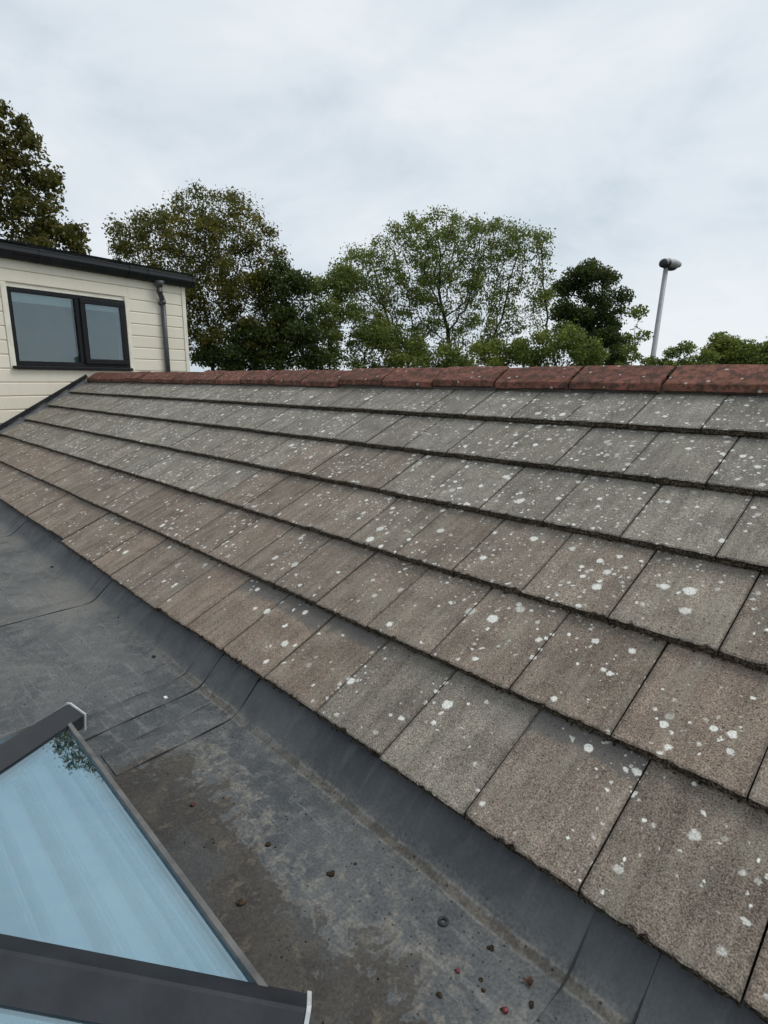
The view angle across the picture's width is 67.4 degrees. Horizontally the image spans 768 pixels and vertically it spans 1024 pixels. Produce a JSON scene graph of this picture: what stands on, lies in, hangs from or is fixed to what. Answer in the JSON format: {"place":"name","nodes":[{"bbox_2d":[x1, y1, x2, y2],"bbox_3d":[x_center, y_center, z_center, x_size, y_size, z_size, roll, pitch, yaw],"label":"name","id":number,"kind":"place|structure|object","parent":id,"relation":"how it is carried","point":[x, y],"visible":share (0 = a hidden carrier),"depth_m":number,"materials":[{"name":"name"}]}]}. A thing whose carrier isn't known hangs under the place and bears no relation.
{"place":"outdoors","nodes":[
{"label":"outdoors","id":0,"kind":"place"},
{"bbox_2d":[0,0,767,371],"label":"sky","id":1,"kind":"structure","parent":0,"point":[636,131],"materials":[{"name":"white"}]},
{"label":"ground","id":2,"kind":"structure","parent":0,"visible":0},
{"bbox_2d":[0,99,91,254],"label":"chestnut tree","id":3,"kind":"object","parent":2,"relation":"on","point":[43,230],"visible":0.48,"depth_m":13.54,"materials":[{"name":"green plant"}]},
{"bbox_2d":[0,238,195,435],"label":"cladded extension","id":4,"kind":"object","parent":2,"relation":"on","point":[67,318],"visible":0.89,"depth_m":8.49,"materials":[{"name":"beige wood"}]},
{"bbox_2d":[6,286,132,370],"bbox_3d":[-4.337,-2.499,8.018,0.137,1.012,1.700,9,15,32],"label":"window","id":5,"kind":"structure","parent":4,"relation":"in","point":[80,303],"depth_m":8.07,"materials":[{"name":"black plastic"}]},
{"bbox_2d":[101,179,311,370],"bbox_3d":[-5.580,-5.161,18.466,6.729,9.820,3.810,-1,13,-6],"label":"oak tree","id":6,"kind":"object","parent":2,"relation":"on","point":[215,226],"visible":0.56,"depth_m":17.27,"materials":[{"name":"green plant"}]},
{"bbox_2d":[191,255,332,370],"bbox_3d":[-3.769,-3.977,18.147,4.383,7.680,2.236,-2,13,-11],"label":"hedge tree","id":7,"kind":"object","parent":2,"relation":"on","point":[287,313],"visible":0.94,"depth_m":17.48,"materials":[{"name":"green plant"}]},
{"bbox_2d":[295,257,429,369],"bbox_3d":[-0.793,-4.541,20.002,4.729,7.977,2.593,-1,13,-5],"label":"hazel thicket","id":8,"kind":"object","parent":2,"relation":"on","point":[377,332],"visible":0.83,"depth_m":19.14,"materials":[{"name":"green plant"}]},
{"bbox_2d":[333,204,561,367],"bbox_3d":[2.214,-5.753,21.148,8.414,9.884,4.170,0,13,-3],"label":"ash tree","id":9,"kind":"object","parent":2,"relation":"on","point":[425,279],"visible":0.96,"depth_m":19.97,"materials":[{"name":"green plant"}]},
{"bbox_2d":[385,318,610,367],"bbox_3d":[3.621,-3.212,19.335,7.268,6.237,2.068,2,13,8],"label":"elder bush","id":10,"kind":"object","parent":2,"relation":"on","point":[521,353],"visible":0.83,"depth_m":18.48,"materials":[{"name":"green plant"}]},
{"bbox_2d":[547,257,638,365],"bbox_3d":[8.474,-5.845,23.965,3.697,8.845,2.945,1,13,4],"label":"yew tree","id":11,"kind":"object","parent":2,"relation":"on","point":[592,321],"visible":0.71,"depth_m":22.90,"materials":[{"name":"green plant"}]},
{"bbox_2d":[614,304,653,364],"bbox_3d":[8.150,-3.432,19.112,1.023,6.574,1.190,-12,18,-43],"label":"birch sapling","id":12,"kind":"object","parent":2,"relation":"on","point":[636,312],"visible":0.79,"depth_m":18.48,"materials":[{"name":"green plant"}]},
{"bbox_2d":[650,258,681,365],"bbox_3d":[10.525,-5.224,22.190,1.126,8.451,0.547,-1,13,-7],"label":"street lamp","id":13,"kind":"object","parent":2,"relation":"on","point":[667,264],"visible":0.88,"depth_m":21.41,"materials":[{"name":"grey metal"}]},
{"bbox_2d":[639,340,721,366],"bbox_3d":[10.622,-3.385,21.169,2.694,5.670,1.176,5,14,18],"label":"willow sapling","id":14,"kind":"object","parent":2,"relation":"on","point":[677,352],"visible":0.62,"depth_m":20.64,"materials":[{"name":"green plant"}]},
{"bbox_2d":[687,331,767,364],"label":"maple tree","id":15,"kind":"object","parent":2,"relation":"on","point":[733,349],"visible":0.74,"depth_m":21.99,"materials":[{"name":"green plant"}]},
{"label":"extension walls","id":16,"kind":"object","parent":2,"relation":"on","visible":0},
{"bbox_2d":[0,500,765,1023],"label":"flat roof","id":17,"kind":"structure","parent":16,"relation":"on","point":[352,932],"depth_m":1.49,"materials":[{"name":"rubber"}]},
{"bbox_2d":[0,702,311,1023],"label":"roof lantern","id":18,"kind":"object","parent":17,"relation":"attached to","point":[107,915],"visible":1,"depth_m":1.10,"materials":[{"name":"glass"}]},
{"bbox_2d":[236,898,245,905],"bbox_3d":[-0.333,0.907,1.341,0.023,0.010,0.018,-12,18,-43],"label":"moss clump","id":19,"kind":"object","parent":17,"relation":"on","point":[241,901],"visible":1,"depth_m":1.34,"materials":[{"name":"brown plant"}]},
{"bbox_2d":[1,570,552,1023],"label":"grit","id":20,"kind":"object","parent":17,"relation":"on","point":[275,846],"visible":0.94,"depth_m":1.50,"materials":[{"name":"grey gravel"}]},
{"bbox_2d":[326,870,334,876],"bbox_3d":[-0.132,0.891,1.422,0.021,0.010,0.018,-1,13,-6],"label":"moss clump","id":21,"kind":"object","parent":17,"relation":"on","point":[331,873],"visible":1,"depth_m":1.42,"materials":[{"name":"brown plant"}]},
{"bbox_2d":[438,916,448,926],"bbox_3d":[0.133,0.923,1.298,0.024,0.005,0.024,-12,18,-43],"label":"rubber washer","id":22,"kind":"object","parent":17,"relation":"on","point":[445,919],"visible":1,"depth_m":1.30,"materials":[{"name":"black rubber"}]},
{"bbox_2d":[487,944,493,951],"bbox_3d":[0.230,0.938,1.240,0.015,0.006,0.015,-12,18,-43],"label":"moss clump","id":23,"kind":"object","parent":17,"relation":"on","point":[491,948],"visible":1,"depth_m":1.24,"materials":[{"name":"brown plant"}]},
{"bbox_2d":[500,1006,507,1013],"bbox_3d":[0.232,0.964,1.115,0.017,0.010,0.012,4,13,14],"label":"berry","id":24,"kind":"object","parent":17,"relation":"on","point":[504,1009],"visible":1,"depth_m":1.11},
{"bbox_2d":[522,976,533,986],"bbox_3d":[0.295,0.949,1.169,0.022,0.009,0.022,-12,18,-43],"label":"dead leaf","id":25,"kind":"object","parent":17,"relation":"on","point":[530,981],"visible":1,"depth_m":1.17,"materials":[{"name":"brown plant"}]},
{"bbox_2d":[529,1000,533,1008],"bbox_3d":[0.288,0.963,1.127,0.010,0.007,0.015,2,13,9],"label":"moss clump","id":26,"kind":"object","parent":17,"relation":"on","point":[531,1004],"visible":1,"depth_m":1.12,"materials":[{"name":"brown plant"}]},
{"bbox_2d":[0,364,767,1023],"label":"tiled roof","id":27,"kind":"structure","parent":16,"relation":"on","point":[520,612],"depth_m":2.11,"materials":[{"name":"tile"}]}
]}

